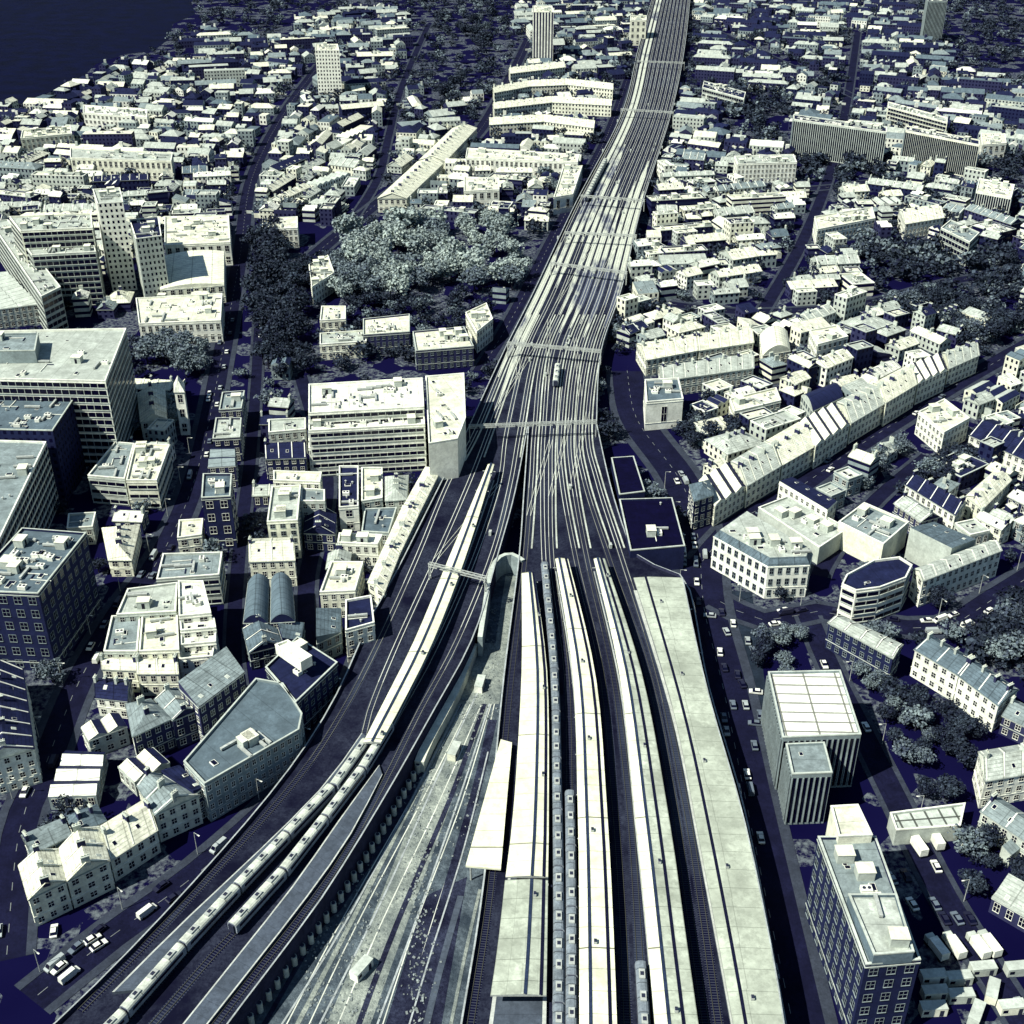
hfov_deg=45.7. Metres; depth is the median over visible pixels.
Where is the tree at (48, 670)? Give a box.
[32,657,65,682]
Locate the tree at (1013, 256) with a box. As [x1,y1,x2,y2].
[1003,252,1017,263]
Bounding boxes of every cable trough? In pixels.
[465,315,530,460]
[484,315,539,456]
[520,315,555,456]
[531,315,563,548]
[555,315,579,547]
[563,315,588,547]
[573,315,596,547]
[582,315,609,541]
[591,315,624,547]
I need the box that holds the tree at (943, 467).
[934,464,954,473]
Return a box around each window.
[0,238,41,301]
[0,242,43,309]
[0,246,44,315]
[0,250,46,322]
[0,254,47,328]
[0,258,45,328]
[0,381,105,388]
[0,388,106,395]
[0,396,107,403]
[0,446,47,549]
[0,596,7,603]
[0,647,6,653]
[0,786,6,792]
[2,609,10,616]
[4,454,49,545]
[4,758,9,763]
[5,622,14,629]
[6,766,12,772]
[8,635,17,642]
[10,220,21,236]
[11,225,22,242]
[11,783,16,789]
[12,230,23,248]
[12,647,20,654]
[13,596,21,604]
[14,237,24,253]
[15,243,25,259]
[15,660,23,666]
[15,755,21,760]
[16,461,51,532]
[16,609,25,617]
[17,763,23,769]
[19,622,28,630]
[19,771,25,777]
[22,230,92,236]
[22,780,27,785]
[23,235,93,242]
[23,635,31,642]
[24,468,52,527]
[25,241,94,248]
[26,648,34,655]
[26,752,32,757]
[28,597,36,604]
[28,760,34,766]
[29,660,37,667]
[30,476,54,527]
[30,768,36,774]
[31,610,39,617]
[33,254,95,260]
[33,777,38,782]
[33,897,39,904]
[34,259,96,266]
[34,623,42,630]
[35,483,56,528]
[35,906,42,913]
[36,265,97,271]
[37,636,46,643]
[38,915,45,923]
[40,490,57,528]
[40,648,49,655]
[41,592,45,602]
[43,290,61,302]
[44,296,62,309]
[44,605,48,615]
[45,303,63,315]
[45,499,59,528]
[45,891,52,898]
[47,309,65,322]
[47,584,51,594]
[47,618,51,628]
[47,900,54,908]
[48,316,66,328]
[50,596,54,607]
[50,631,54,640]
[50,909,57,917]
[51,271,98,277]
[53,575,57,586]
[53,609,57,620]
[53,643,57,653]
[55,277,99,283]
[56,323,67,328]
[56,588,61,599]
[56,622,60,632]
[57,885,64,892]
[59,568,63,578]
[59,601,63,611]
[59,635,63,644]
[60,283,100,288]
[60,894,66,902]
[61,289,101,294]
[62,580,66,591]
[62,614,66,624]
[62,904,69,911]
[63,294,102,299]
[64,300,100,306]
[65,593,69,603]
[65,627,69,636]
[66,560,70,570]
[68,573,72,583]
[68,606,72,616]
[71,553,75,563]
[71,586,75,595]
[71,619,75,628]
[71,878,79,886]
[74,405,109,410]
[74,566,78,575]
[74,598,78,608]
[74,887,81,895]
[75,412,110,417]
[75,798,82,805]
[76,896,84,904]
[77,420,111,425]
[77,546,81,555]
[77,578,81,588]
[77,610,81,620]
[78,427,113,432]
[80,434,114,439]
[80,558,84,568]
[81,441,115,446]
[82,448,107,453]
[82,603,86,612]
[84,455,101,460]
[85,462,96,467]
[85,871,93,879]
[87,798,94,804]
[88,595,91,605]
[88,880,95,888]
[90,481,124,487]
[90,889,97,897]
[92,489,125,495]
[92,739,99,746]
[93,498,127,504]
[99,865,106,872]
[101,709,106,714]
[101,874,109,881]
[103,883,111,890]
[105,671,112,677]
[105,734,112,741]
[106,332,127,387]
[107,743,114,750]
[108,338,128,394]
[109,346,129,402]
[109,701,114,706]
[110,353,131,409]
[112,360,132,416]
[112,561,118,566]
[113,366,133,424]
[114,857,121,866]
[115,373,134,431]
[116,380,135,438]
[116,867,123,877]
[117,387,136,441]
[117,672,123,678]
[118,729,124,736]
[119,702,124,707]
[119,738,126,745]
[121,395,136,441]
[121,711,126,716]
[123,561,129,566]
[124,402,137,441]
[126,849,132,858]
[128,409,138,442]
[128,486,156,489]
[128,672,134,678]
[128,860,135,869]
[130,495,157,498]
[132,504,159,507]
[136,734,141,742]
[137,842,144,851]
[138,744,143,751]
[140,676,146,681]
[140,852,146,862]
[143,687,148,692]
[145,730,151,737]
[147,740,153,747]
[149,834,155,843]
[150,676,156,681]
[151,845,157,854]
[153,687,158,692]
[155,726,160,733]
[157,735,162,742]
[158,452,170,488]
[158,813,164,820]
[159,460,172,497]
[159,745,164,752]
[160,676,166,681]
[160,822,166,829]
[161,470,173,506]
[162,831,168,839]
[164,721,169,728]
[166,731,171,738]
[168,741,173,748]
[169,808,175,815]
[170,676,176,681]
[171,817,177,824]
[173,826,178,834]
[176,718,182,726]
[177,394,182,402]
[178,728,184,735]
[179,409,184,416]
[180,738,186,745]
[180,803,186,810]
[181,423,187,431]
[181,540,187,545]
[182,662,188,668]
[182,813,187,819]
[183,618,191,622]
[184,822,189,828]
[188,714,194,721]
[190,723,196,730]
[191,798,196,805]
[192,733,198,740]
[193,538,199,543]
[193,808,198,815]
[194,661,199,667]
[194,817,200,824]
[199,617,207,621]
[201,705,205,712]
[202,714,207,722]
[203,580,218,585]
[204,724,208,732]
[206,501,213,508]
[206,590,219,594]
[207,514,215,521]
[208,599,221,604]
[209,527,216,533]
[210,708,214,716]
[220,500,227,507]
[220,561,223,582]
[222,513,229,520]
[222,568,225,592]
[223,579,226,601]
[224,526,231,532]
[224,687,229,695]
[225,538,232,545]
[254,661,259,667]
[255,498,259,504]
[263,498,267,504]
[263,650,268,655]
[310,410,422,419]
[310,428,423,437]
[310,448,424,454]
[311,436,423,445]
[311,455,424,461]
[311,462,424,468]
[312,443,423,453]
[313,451,424,460]
[313,458,424,468]
[317,535,321,540]
[318,544,322,549]
[319,643,323,650]
[322,466,424,475]
[327,639,331,646]
[332,417,422,423]
[335,635,339,642]
[336,646,340,653]
[346,510,352,516]
[347,521,353,528]
[566,199,569,207]
[661,406,666,421]
[702,94,735,104]
[703,89,742,101]
[761,676,767,720]
[761,679,768,723]
[762,682,768,727]
[763,686,769,730]
[763,689,770,734]
[764,692,771,737]
[765,696,771,741]
[765,699,772,744]
[766,702,773,748]
[767,706,774,751]
[767,709,774,755]
[768,713,775,758]
[769,568,773,574]
[769,716,776,762]
[770,720,777,765]
[770,723,777,769]
[771,727,778,773]
[772,730,779,776]
[772,734,780,780]
[773,738,781,785]
[776,741,786,787]
[777,748,785,792]
[778,752,785,795]
[779,755,786,799]
[780,759,787,803]
[780,763,788,807]
[781,767,789,811]
[782,771,789,815]
[783,775,790,819]
[784,578,788,584]
[785,778,795,823]
[790,778,801,822]
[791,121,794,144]
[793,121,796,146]
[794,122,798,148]
[794,567,798,573]
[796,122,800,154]
[796,778,807,822]
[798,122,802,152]
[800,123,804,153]
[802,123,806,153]
[802,778,812,822]
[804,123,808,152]
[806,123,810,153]
[807,777,818,822]
[807,894,811,906]
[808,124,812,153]
[809,882,813,894]
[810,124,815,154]
[810,919,813,932]
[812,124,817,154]
[812,869,815,882]
[812,907,815,920]
[813,777,824,822]
[814,857,817,870]
[814,896,818,908]
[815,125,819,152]
[816,845,820,856]
[816,882,820,895]
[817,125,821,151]
[817,920,820,933]
[818,777,830,821]
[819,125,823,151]
[819,869,822,883]
[819,908,822,921]
[819,948,822,960]
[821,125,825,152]
[821,858,824,870]
[821,896,825,908]
[821,934,825,947]
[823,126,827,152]
[824,883,827,896]
[824,921,827,935]
[824,960,827,974]
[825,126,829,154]
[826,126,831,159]
[826,740,830,755]
[826,871,829,883]
[826,910,830,922]
[826,949,830,961]
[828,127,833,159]
[828,896,832,910]
[829,739,836,766]
[829,936,832,949]
[829,977,832,989]
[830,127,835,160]
[830,739,842,786]
[831,884,835,897]
[831,924,835,936]
[831,963,835,976]
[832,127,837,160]
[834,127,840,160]
[834,910,837,924]
[834,950,837,964]
[834,991,838,1004]
[835,739,847,785]
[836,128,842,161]
[836,898,840,911]
[836,938,840,952]
[836,977,840,991]
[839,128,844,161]
[839,606,850,614]
[839,925,843,939]
[839,966,843,979]
[839,1006,843,1019]
[840,597,852,606]
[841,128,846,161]
[841,739,853,785]
[841,912,845,926]
[841,952,845,967]
[842,589,853,597]
[842,992,846,1007]
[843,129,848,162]
[844,940,848,954]
[844,980,848,994]
[846,738,858,785]
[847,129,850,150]
[847,927,851,940]
[847,968,851,981]
[847,1009,851,1023]
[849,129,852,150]
[850,955,854,969]
[850,996,854,1010]
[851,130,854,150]
[852,130,857,155]
[852,616,873,622]
[852,941,857,956]
[852,983,857,998]
[853,608,874,615]
[855,130,859,153]
[855,600,876,606]
[855,970,859,985]
[856,592,877,598]
[857,130,861,153]
[857,1019,866,1023]
[858,957,862,972]
[859,131,863,153]
[859,1007,869,1014]
[861,131,865,155]
[862,994,872,1002]
[863,131,867,161]
[864,132,869,164]
[865,981,875,989]
[867,132,872,163]
[868,968,878,976]
[869,132,874,161]
[871,132,876,163]
[873,133,878,164]
[874,1018,884,1023]
[875,607,898,619]
[876,133,880,158]
[877,133,882,162]
[877,599,900,611]
[877,1005,887,1013]
[878,590,902,603]
[880,134,885,160]
[880,582,903,595]
[880,992,890,1000]
[883,979,893,987]
[886,966,896,974]
[887,115,942,131]
[888,108,945,125]
[888,112,945,129]
[891,1016,901,1023]
[894,1003,904,1011]
[898,991,907,999]
[901,132,906,155]
[901,978,911,986]
[903,133,908,155]
[904,964,914,973]
[905,133,909,156]
[907,133,911,156]
[909,134,913,156]
[911,134,915,156]
[912,134,917,156]
[915,135,919,159]
[916,135,920,159]
[917,136,922,160]
[919,136,924,160]
[921,136,926,161]
[923,2,928,35]
[923,137,928,162]
[924,2,929,34]
[925,137,930,160]
[926,2,931,33]
[927,2,932,35]
[927,137,931,159]
[928,2,933,35]
[929,2,935,35]
[929,138,933,158]
[931,2,936,35]
[932,2,938,35]
[932,2,939,41]
[932,138,935,159]
[933,139,937,160]
[934,2,940,41]
[935,139,939,158]
[936,2,942,38]
[937,2,943,37]
[937,139,941,157]
[938,2,944,39]
[939,140,943,157]
[940,2,946,37]
[940,230,968,247]
[940,236,967,252]
[940,242,964,257]
[941,140,945,158]
[941,668,946,675]
[943,140,947,158]
[945,141,950,171]
[946,142,952,171]
[948,142,954,172]
[950,142,956,172]
[950,673,955,680]
[952,143,958,172]
[954,143,960,173]
[956,143,962,173]
[958,144,964,174]
[959,144,966,174]
[961,144,968,174]
[963,145,970,175]
[967,145,972,166]
[969,146,974,166]
[969,235,978,247]
[971,146,976,166]
[973,146,977,166]
[981,815,987,822]
[984,791,990,796]
[986,781,992,787]
[992,902,1000,913]
[997,779,1003,785]
[1001,728,1007,735]
[1001,828,1007,837]
[1004,719,1009,725]
[1005,787,1011,792]
[1005,909,1013,920]
[1008,778,1013,783]
[1011,835,1017,842]
[1012,733,1018,740]
[1013,794,1019,800]
[1015,724,1020,731]
[1016,785,1021,791]
[1018,776,1023,781]
[1018,917,1023,928]
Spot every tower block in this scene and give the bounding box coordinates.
[92,186,136,291]
[315,42,341,98]
[532,6,553,60]
[920,0,946,41]
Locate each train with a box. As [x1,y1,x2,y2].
[104,738,370,1023]
[227,723,393,933]
[541,561,564,1023]
[552,363,560,385]
[565,790,577,1023]
[584,158,606,200]
[635,960,650,1023]
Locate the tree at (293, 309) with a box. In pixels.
[282,306,299,317]
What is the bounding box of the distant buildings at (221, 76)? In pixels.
[0,0,1023,167]
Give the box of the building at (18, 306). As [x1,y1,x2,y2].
[0,271,40,328]
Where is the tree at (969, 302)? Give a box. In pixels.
[961,298,980,309]
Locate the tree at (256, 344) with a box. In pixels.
[249,341,272,364]
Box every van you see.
[43,952,65,973]
[48,754,58,767]
[57,966,80,984]
[92,652,102,663]
[113,595,122,607]
[136,903,156,919]
[149,549,157,559]
[187,469,192,478]
[209,836,227,853]
[682,476,688,483]
[693,556,697,566]
[702,549,707,558]
[746,782,754,795]
[777,607,793,615]
[925,627,941,634]
[933,613,947,623]
[960,619,974,627]
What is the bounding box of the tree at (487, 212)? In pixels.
[478,208,498,232]
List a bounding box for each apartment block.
[0,219,68,328]
[9,213,105,296]
[21,125,73,155]
[27,243,103,306]
[31,169,89,192]
[70,148,174,180]
[83,105,148,128]
[129,216,168,296]
[136,292,224,342]
[141,201,159,217]
[146,188,168,204]
[160,250,225,302]
[164,215,232,265]
[193,213,216,215]
[320,306,346,331]
[320,330,366,359]
[326,196,341,216]
[363,314,410,354]
[413,326,473,371]
[464,176,499,208]
[465,147,578,177]
[465,302,492,352]
[489,112,543,135]
[492,94,551,116]
[493,78,529,101]
[498,204,509,225]
[509,59,564,82]
[529,76,567,94]
[544,112,595,138]
[552,93,611,116]
[553,164,582,214]
[568,76,612,98]
[616,293,637,320]
[629,14,646,45]
[652,210,677,225]
[656,160,672,180]
[702,81,745,111]
[723,216,753,243]
[733,154,796,182]
[790,114,886,166]
[807,325,847,358]
[812,207,874,246]
[833,285,866,321]
[846,340,873,373]
[850,323,877,345]
[885,101,946,131]
[897,202,944,239]
[900,125,979,176]
[914,398,969,452]
[937,219,979,265]
[963,166,988,181]
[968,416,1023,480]
[974,178,1014,214]
[977,436,1004,463]
[978,133,1006,161]
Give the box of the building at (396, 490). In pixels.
[385,473,408,515]
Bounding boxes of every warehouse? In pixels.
[48,750,107,809]
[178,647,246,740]
[248,534,297,586]
[761,670,860,789]
[777,742,832,824]
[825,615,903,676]
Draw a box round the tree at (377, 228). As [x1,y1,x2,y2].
[363,220,386,240]
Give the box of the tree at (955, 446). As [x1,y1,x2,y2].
[951,442,970,454]
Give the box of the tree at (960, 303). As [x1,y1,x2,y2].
[955,299,966,309]
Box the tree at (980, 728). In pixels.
[968,716,990,737]
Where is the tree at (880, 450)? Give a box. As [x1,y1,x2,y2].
[871,442,891,457]
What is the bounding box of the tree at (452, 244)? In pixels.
[432,236,462,259]
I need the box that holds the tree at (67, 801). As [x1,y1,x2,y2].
[42,793,88,830]
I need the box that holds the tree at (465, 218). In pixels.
[454,212,476,234]
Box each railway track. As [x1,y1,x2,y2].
[76,0,653,1012]
[126,0,657,1023]
[148,0,660,1023]
[211,0,664,1023]
[465,0,667,1023]
[539,0,671,561]
[547,0,674,790]
[556,0,678,1023]
[566,0,681,962]
[575,0,710,1023]
[584,0,723,1023]
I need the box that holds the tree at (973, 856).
[963,843,989,863]
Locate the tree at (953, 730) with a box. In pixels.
[945,724,965,737]
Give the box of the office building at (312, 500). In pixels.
[300,488,326,526]
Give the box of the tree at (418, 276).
[408,265,431,291]
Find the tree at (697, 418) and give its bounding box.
[688,414,701,421]
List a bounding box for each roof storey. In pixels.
[0,331,40,362]
[275,639,312,671]
[825,804,872,843]
[846,893,914,965]
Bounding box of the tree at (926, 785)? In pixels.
[915,774,937,797]
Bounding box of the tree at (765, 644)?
[751,636,774,654]
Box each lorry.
[910,835,928,857]
[924,932,950,961]
[931,833,945,850]
[942,930,967,960]
[965,930,991,959]
[977,929,1002,958]
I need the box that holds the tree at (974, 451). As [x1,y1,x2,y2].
[959,444,978,456]
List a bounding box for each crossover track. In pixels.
[435,482,500,559]
[495,341,537,408]
[527,438,552,515]
[544,319,550,396]
[549,417,571,495]
[555,238,597,304]
[571,410,589,479]
[593,225,627,287]
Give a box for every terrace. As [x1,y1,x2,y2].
[0,157,42,178]
[0,179,6,188]
[0,189,41,201]
[0,198,43,215]
[0,211,7,219]
[17,150,48,162]
[18,843,72,925]
[20,208,75,215]
[42,200,95,212]
[43,165,71,171]
[58,822,114,907]
[78,167,105,184]
[78,206,97,221]
[92,171,151,190]
[93,221,99,230]
[95,229,130,239]
[100,798,160,881]
[121,186,165,201]
[128,230,135,257]
[129,436,175,462]
[135,375,185,402]
[136,766,202,841]
[139,204,173,217]
[149,212,170,231]
[154,176,182,194]
[154,682,198,748]
[161,765,206,820]
[172,207,200,215]
[181,162,208,182]
[183,186,226,197]
[192,154,215,170]
[193,168,231,188]
[265,170,296,197]
[267,180,310,209]
[269,154,306,173]
[296,168,314,184]
[298,155,325,174]
[299,184,320,202]
[307,171,350,192]
[308,195,348,211]
[328,154,370,175]
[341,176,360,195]
[367,542,399,605]
[377,156,443,211]
[385,503,418,561]
[387,150,413,173]
[404,465,437,523]
[419,122,476,174]
[421,204,478,223]
[457,177,511,195]
[488,173,526,191]
[488,202,520,224]
[496,164,532,179]
[551,149,582,164]
[636,331,697,375]
[642,302,684,327]
[646,191,705,215]
[648,239,665,249]
[652,220,712,240]
[654,178,684,194]
[658,253,706,269]
[658,350,753,394]
[660,167,714,185]
[661,242,707,257]
[667,316,704,336]
[670,162,688,171]
[679,201,720,220]
[680,228,726,252]
[682,148,706,170]
[687,177,715,189]
[696,324,753,360]
[698,427,761,463]
[699,462,745,525]
[707,260,762,287]
[711,201,754,219]
[712,213,723,232]
[713,177,765,197]
[717,242,760,266]
[726,192,785,214]
[730,441,781,507]
[732,230,764,248]
[747,213,769,235]
[749,410,800,440]
[766,422,813,480]
[777,477,836,519]
[779,188,806,202]
[785,278,837,298]
[786,300,836,323]
[789,317,830,346]
[800,403,849,468]
[809,250,860,273]
[816,345,853,386]
[830,310,892,329]
[836,382,883,443]
[838,181,869,199]
[861,356,901,378]
[867,174,924,195]
[871,196,906,210]
[873,364,917,425]
[904,193,946,206]
[907,352,946,404]
[908,540,1002,606]
[910,321,951,354]
[910,631,977,699]
[925,179,954,199]
[929,451,988,490]
[933,304,962,327]
[942,338,979,384]
[954,655,1018,731]
[960,177,977,195]
[962,381,1019,412]
[963,200,1021,234]
[969,219,1015,242]
[988,873,1023,931]
[1017,244,1023,261]
[1017,287,1023,310]
[1019,370,1023,384]
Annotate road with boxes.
[0,64,316,960]
[20,791,270,1008]
[226,274,262,668]
[270,40,531,289]
[295,375,333,646]
[354,24,430,216]
[473,80,630,370]
[612,371,824,1023]
[670,275,1006,313]
[690,339,1023,565]
[695,22,1023,173]
[709,568,1023,635]
[714,176,1023,189]
[757,32,860,313]
[798,616,1023,1023]
[811,454,928,577]
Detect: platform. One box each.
[112,463,495,993]
[183,766,382,1023]
[370,480,493,753]
[489,571,548,1023]
[490,571,578,996]
[553,557,653,1023]
[593,557,732,1023]
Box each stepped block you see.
[99,652,140,691]
[103,615,140,656]
[116,582,179,622]
[135,652,181,695]
[139,612,181,677]
[178,580,211,622]
[179,617,219,650]
[179,648,214,677]
[180,633,218,653]
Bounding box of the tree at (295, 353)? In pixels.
[284,347,301,364]
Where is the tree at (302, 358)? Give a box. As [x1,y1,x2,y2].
[291,351,318,372]
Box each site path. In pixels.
[262,704,461,1023]
[281,705,460,1023]
[286,704,465,1023]
[295,672,474,1023]
[309,705,469,1023]
[319,693,477,1023]
[327,643,495,1023]
[338,705,480,1023]
[356,704,486,1023]
[377,704,489,1023]
[382,705,490,1023]
[399,719,496,1023]
[409,752,487,1023]
[423,704,494,949]
[423,895,463,1023]
[449,889,481,1023]
[490,576,515,703]
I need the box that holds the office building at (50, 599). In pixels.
[0,527,101,670]
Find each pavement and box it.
[0,64,314,955]
[14,657,348,1014]
[222,276,264,686]
[270,40,532,285]
[292,375,337,621]
[349,24,431,216]
[470,80,630,369]
[606,371,837,1023]
[667,271,1009,315]
[686,336,1023,559]
[696,22,1023,175]
[704,561,1023,639]
[715,175,1023,190]
[755,32,861,313]
[794,615,1023,1023]
[810,453,920,578]
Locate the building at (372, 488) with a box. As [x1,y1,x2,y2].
[360,467,383,519]
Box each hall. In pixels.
[137,381,167,439]
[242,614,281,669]
[243,574,270,626]
[270,572,295,631]
[278,622,305,641]
[728,387,780,416]
[758,325,790,363]
[800,383,842,416]
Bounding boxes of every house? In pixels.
[0,202,10,217]
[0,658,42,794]
[1,173,22,181]
[5,174,21,189]
[16,180,32,191]
[20,175,32,185]
[21,205,39,213]
[21,814,70,854]
[33,186,54,202]
[35,160,43,164]
[35,184,50,188]
[43,154,63,167]
[47,152,65,167]
[48,187,68,203]
[60,187,72,192]
[66,803,106,832]
[67,193,79,202]
[67,512,98,544]
[71,197,86,202]
[71,285,92,316]
[76,161,97,170]
[77,185,91,195]
[81,189,94,202]
[81,713,129,752]
[92,674,134,718]
[96,295,118,318]
[98,244,103,255]
[98,285,134,311]
[99,255,106,273]
[101,523,141,576]
[104,180,121,190]
[112,505,149,534]
[117,747,169,796]
[123,201,131,211]
[125,212,139,217]
[125,694,176,755]
[126,216,136,228]
[129,197,146,211]
[139,187,150,189]
[147,418,176,444]
[157,293,174,295]
[158,167,173,180]
[166,179,179,203]
[172,194,189,207]
[173,153,187,168]
[177,200,198,208]
[181,191,196,203]
[183,181,197,188]
[187,153,199,163]
[191,287,211,294]
[195,190,219,210]
[206,176,227,192]
[206,208,226,214]
[213,167,225,170]
[214,151,227,167]
[219,198,232,215]
[227,162,239,180]
[246,198,279,218]
[252,479,273,507]
[254,184,269,204]
[259,170,284,182]
[259,410,290,437]
[260,179,275,186]
[262,159,277,171]
[262,216,299,247]
[268,392,294,417]
[271,356,292,379]
[274,210,298,219]
[283,202,301,216]
[286,165,301,179]
[292,198,305,211]
[302,205,318,221]
[308,170,328,177]
[309,255,334,304]
[312,163,332,173]
[316,608,342,657]
[319,205,334,225]
[320,183,345,201]
[325,543,351,570]
[345,153,362,159]
[352,163,370,180]
[362,154,375,168]
[410,196,422,212]
[417,189,438,204]
[430,180,448,188]
[434,200,448,206]
[437,174,449,180]
[437,184,448,199]
[445,158,456,174]
[449,169,470,188]
[452,195,473,208]
[453,161,472,176]
[457,159,465,164]
[474,162,490,176]
[491,200,512,207]
[493,287,508,303]
[501,178,513,200]
[511,189,532,210]
[521,200,536,215]
[522,190,533,195]
[524,212,549,230]
[527,175,553,197]
[528,203,548,215]
[533,189,547,205]
[537,173,551,190]
[538,202,550,211]
[541,171,559,185]
[616,315,649,347]
[623,313,654,329]
[627,255,652,283]
[632,238,650,259]
[632,280,658,302]
[634,270,660,284]
[636,323,665,342]
[637,295,650,313]
[641,256,661,273]
[644,249,663,260]
[646,230,661,242]
[654,265,677,280]
[655,201,677,210]
[655,275,677,299]
[661,154,674,162]
[662,308,685,330]
[667,174,685,186]
[672,227,697,245]
[674,208,684,223]
[675,262,702,290]
[676,166,688,171]
[681,312,700,322]
[684,182,697,192]
[685,208,701,222]
[687,479,714,530]
[689,188,708,201]
[689,253,719,279]
[690,400,717,416]
[693,280,714,299]
[693,416,726,441]
[698,207,712,223]
[698,303,724,320]
[701,311,729,327]
[701,352,727,359]
[701,378,732,396]
[702,182,715,200]
[702,453,727,475]
[706,394,728,416]
[709,283,739,304]
[710,323,736,330]
[711,192,726,206]
[715,158,728,172]
[716,178,732,184]
[718,258,730,268]
[720,156,733,170]
[722,274,748,296]
[723,381,755,399]
[726,147,740,156]
[727,173,744,182]
[735,302,757,319]
[737,317,759,326]
[739,407,772,432]
[740,349,758,366]
[740,375,772,391]
[752,308,777,326]
[753,324,769,346]
[755,238,781,258]
[758,245,777,267]
[758,351,786,383]
[765,225,788,246]
[769,208,794,229]
[770,199,795,221]
[771,177,784,191]
[771,319,791,336]
[773,305,791,322]
[775,184,792,191]
[779,366,810,393]
[779,380,804,406]
[779,405,805,419]
[785,197,805,213]
[786,350,815,369]
[787,349,818,387]
[790,270,812,280]
[792,287,817,305]
[793,178,809,198]
[804,244,820,256]
[812,270,840,289]
[814,261,839,274]
[816,482,845,509]
[819,241,838,255]
[822,206,838,214]
[824,232,846,249]
[828,369,859,389]
[831,204,848,210]
[832,466,862,497]
[837,189,855,203]
[838,248,854,254]
[839,205,863,211]
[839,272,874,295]
[840,326,851,342]
[842,198,858,208]
[842,266,862,272]
[842,378,869,397]
[844,181,858,184]
[847,443,880,488]
[854,200,873,207]
[859,369,880,383]
[860,302,883,317]
[871,296,902,310]
[871,346,889,366]
[872,220,891,239]
[872,436,898,464]
[873,203,891,219]
[875,320,906,348]
[876,206,892,222]
[878,186,902,199]
[883,308,909,327]
[885,160,898,173]
[885,332,919,361]
[891,153,914,171]
[892,211,898,219]
[893,490,941,532]
[902,349,930,366]
[905,469,966,528]
[906,167,926,183]
[907,160,922,173]
[908,199,921,207]
[909,299,928,307]
[910,190,925,195]
[910,302,936,329]
[920,156,934,176]
[928,224,940,239]
[932,155,946,176]
[934,474,959,495]
[935,174,949,182]
[936,319,964,344]
[939,174,961,193]
[942,199,966,221]
[943,194,970,206]
[953,518,990,545]
[958,215,977,226]
[960,179,976,198]
[960,791,1023,866]
[962,306,991,327]
[962,387,994,419]
[963,465,1011,519]
[974,506,1012,544]
[978,227,1003,246]
[983,455,1019,490]
[986,413,1014,426]
[990,502,1017,534]
[997,372,1022,392]
[997,410,1020,428]
[998,695,1023,743]
[1001,483,1023,515]
[1002,348,1023,378]
[1010,515,1023,543]
[1011,188,1017,205]
[1012,230,1023,248]
[1014,264,1023,283]
[1014,345,1023,351]
[1015,385,1023,408]
[1016,194,1023,212]
[1016,407,1023,424]
[1017,321,1023,333]
[1018,206,1023,222]
[1020,223,1023,232]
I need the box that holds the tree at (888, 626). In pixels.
[868,618,901,639]
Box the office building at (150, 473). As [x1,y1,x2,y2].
[126,441,173,508]
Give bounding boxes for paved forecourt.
[732,591,764,708]
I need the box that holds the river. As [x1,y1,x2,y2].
[0,0,194,106]
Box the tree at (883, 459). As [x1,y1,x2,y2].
[878,455,888,464]
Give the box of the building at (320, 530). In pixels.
[303,508,337,551]
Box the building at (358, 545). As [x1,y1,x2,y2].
[337,529,382,565]
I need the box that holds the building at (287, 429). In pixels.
[268,417,307,453]
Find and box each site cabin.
[349,954,373,982]
[447,740,461,761]
[474,674,485,692]
[918,968,948,984]
[918,1000,948,1017]
[919,983,948,999]
[945,969,973,986]
[947,987,975,1004]
[966,998,985,1023]
[968,959,997,976]
[984,976,1000,1005]
[996,997,1023,1015]
[1003,960,1023,977]
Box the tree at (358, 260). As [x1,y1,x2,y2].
[348,248,380,264]
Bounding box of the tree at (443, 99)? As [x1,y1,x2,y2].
[438,96,449,106]
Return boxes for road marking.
[6,77,309,954]
[38,868,203,994]
[627,372,790,1013]
[703,356,1005,559]
[723,580,1023,627]
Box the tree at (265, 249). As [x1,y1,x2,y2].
[257,244,281,256]
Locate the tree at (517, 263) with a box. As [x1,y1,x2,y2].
[506,256,532,274]
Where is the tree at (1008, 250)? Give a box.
[998,245,1019,263]
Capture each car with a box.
[0,923,2,937]
[19,786,29,797]
[49,923,58,938]
[50,960,68,975]
[67,939,84,954]
[83,933,101,946]
[86,642,94,650]
[88,923,106,935]
[89,938,107,952]
[99,620,108,628]
[136,570,145,577]
[148,571,156,578]
[152,879,169,892]
[165,890,181,903]
[167,544,173,550]
[691,533,695,539]
[692,541,696,548]
[694,578,698,585]
[695,597,700,605]
[703,612,715,618]
[717,647,722,655]
[718,608,724,615]
[720,712,727,722]
[721,663,727,671]
[722,627,730,635]
[723,726,729,735]
[729,700,736,709]
[730,619,735,627]
[734,670,740,678]
[738,679,746,687]
[742,700,748,709]
[743,768,750,779]
[745,636,750,644]
[748,719,761,726]
[749,688,762,694]
[751,740,757,750]
[756,831,764,843]
[757,709,761,719]
[768,620,780,626]
[794,606,807,612]
[820,660,828,668]
[824,457,831,463]
[826,467,834,471]
[861,722,870,731]
[886,616,898,621]
[889,871,898,884]
[899,868,912,881]
[905,897,919,910]
[920,617,933,622]
[928,897,941,910]
[930,860,942,872]
[937,911,951,925]
[947,611,959,617]
[950,911,964,925]
[963,911,976,925]
[983,607,993,613]
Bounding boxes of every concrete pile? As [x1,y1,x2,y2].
[247,1012,254,1023]
[256,1000,263,1013]
[265,988,271,1001]
[274,976,280,989]
[283,965,289,977]
[291,954,297,966]
[300,943,305,955]
[308,932,313,944]
[315,921,321,933]
[323,911,329,923]
[330,901,336,912]
[338,890,343,902]
[344,880,350,892]
[351,870,356,882]
[357,861,362,872]
[363,851,368,862]
[369,842,374,852]
[375,832,380,843]
[380,823,385,834]
[386,814,391,825]
[391,805,396,816]
[396,796,401,807]
[401,788,406,798]
[406,779,411,789]
[411,771,415,781]
[415,763,420,772]

